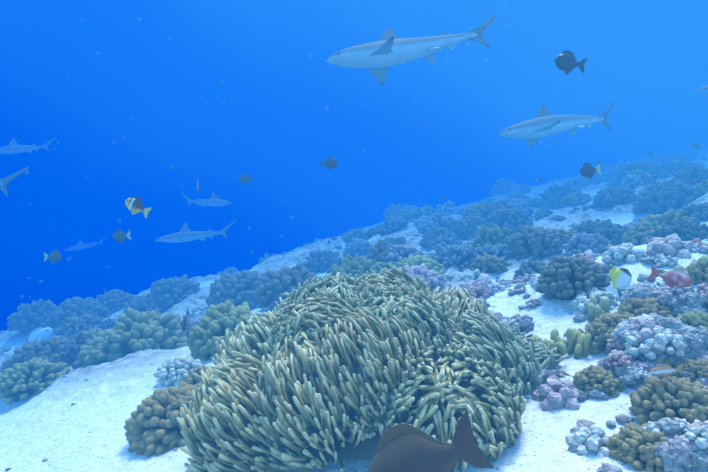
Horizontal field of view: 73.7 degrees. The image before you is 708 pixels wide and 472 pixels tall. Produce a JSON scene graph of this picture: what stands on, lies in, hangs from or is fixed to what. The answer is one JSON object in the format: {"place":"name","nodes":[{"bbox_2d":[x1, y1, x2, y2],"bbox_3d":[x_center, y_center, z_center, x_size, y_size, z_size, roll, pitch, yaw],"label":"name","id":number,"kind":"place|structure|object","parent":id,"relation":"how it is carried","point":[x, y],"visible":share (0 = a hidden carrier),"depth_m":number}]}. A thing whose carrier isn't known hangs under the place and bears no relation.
{"place":"outdoors","nodes":[
{"label":"outdoors","id":0,"kind":"place"},
{"bbox_2d":[0,166,28,195],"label":"shark","id":1,"kind":"object","parent":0,"point":[5,181],"visible":0.98,"depth_m":5.58},
{"bbox_2d":[0,137,54,154],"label":"shark","id":2,"kind":"object","parent":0,"point":[13,147],"visible":1,"depth_m":11.76},
{"bbox_2d":[64,236,106,250],"bbox_3d":[-10.451,0.260,18.374,0.525,0.600,1.448,0,0,29],"label":"shark","id":3,"kind":"object","parent":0,"point":[80,245],"visible":1,"depth_m":18.17},
{"bbox_2d":[155,219,235,242],"bbox_3d":[-3.365,-0.111,10.010,1.644,0.505,0.578,0,0,1],"label":"shark","id":4,"kind":"object","parent":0,"point":[184,234],"visible":1,"depth_m":10.01},
{"bbox_2d":[182,192,230,206],"bbox_3d":[-3.910,-0.976,12.406,1.528,0.410,0.528,0,0,5],"label":"shark","id":5,"kind":"object","parent":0,"point":[214,201],"visible":1,"depth_m":12.39},
{"bbox_2d":[0,148,707,471],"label":"seabed","id":6,"kind":"structure","parent":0,"point":[60,433],"depth_m":2.23},
{"bbox_2d":[0,139,707,471],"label":"coral heads","id":7,"kind":"object","parent":6,"relation":"on","point":[487,227],"visible":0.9,"depth_m":3.87},
{"bbox_2d":[0,189,707,471],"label":"rubble rocks","id":8,"kind":"object","parent":6,"relation":"on","point":[633,343],"visible":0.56,"depth_m":1.49},
{"bbox_2d":[176,264,571,471],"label":"sea anemone","id":9,"kind":"object","parent":6,"relation":"on","point":[354,368],"visible":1,"depth_m":1.34},
{"bbox_2d":[296,254,707,358],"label":"finger coral","id":10,"kind":"object","parent":6,"relation":"on","point":[577,343],"visible":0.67,"depth_m":1.73},
{"bbox_2d":[0,0,707,330],"label":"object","id":11,"kind":"structure","parent":0,"point":[649,58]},
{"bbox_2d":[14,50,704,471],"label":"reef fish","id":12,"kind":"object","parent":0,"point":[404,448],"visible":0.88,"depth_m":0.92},
{"bbox_2d":[326,13,495,85],"bbox_3d":[0.566,-1.810,4.402,1.657,0.715,0.540,0,0,-21],"label":"shark","id":13,"kind":"object","parent":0,"point":[390,48],"visible":1,"depth_m":4.30},
{"bbox_2d":[499,101,612,147],"bbox_3d":[2.241,-1.258,5.129,1.517,0.570,0.500,0,0,-32],"label":"shark","id":14,"kind":"object","parent":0,"point":[545,122],"visible":1,"depth_m":4.97},
{"bbox_2d":[696,85,707,99],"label":"shark","id":15,"kind":"object","parent":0,"point":[703,90],"visible":1,"depth_m":7.14}
]}

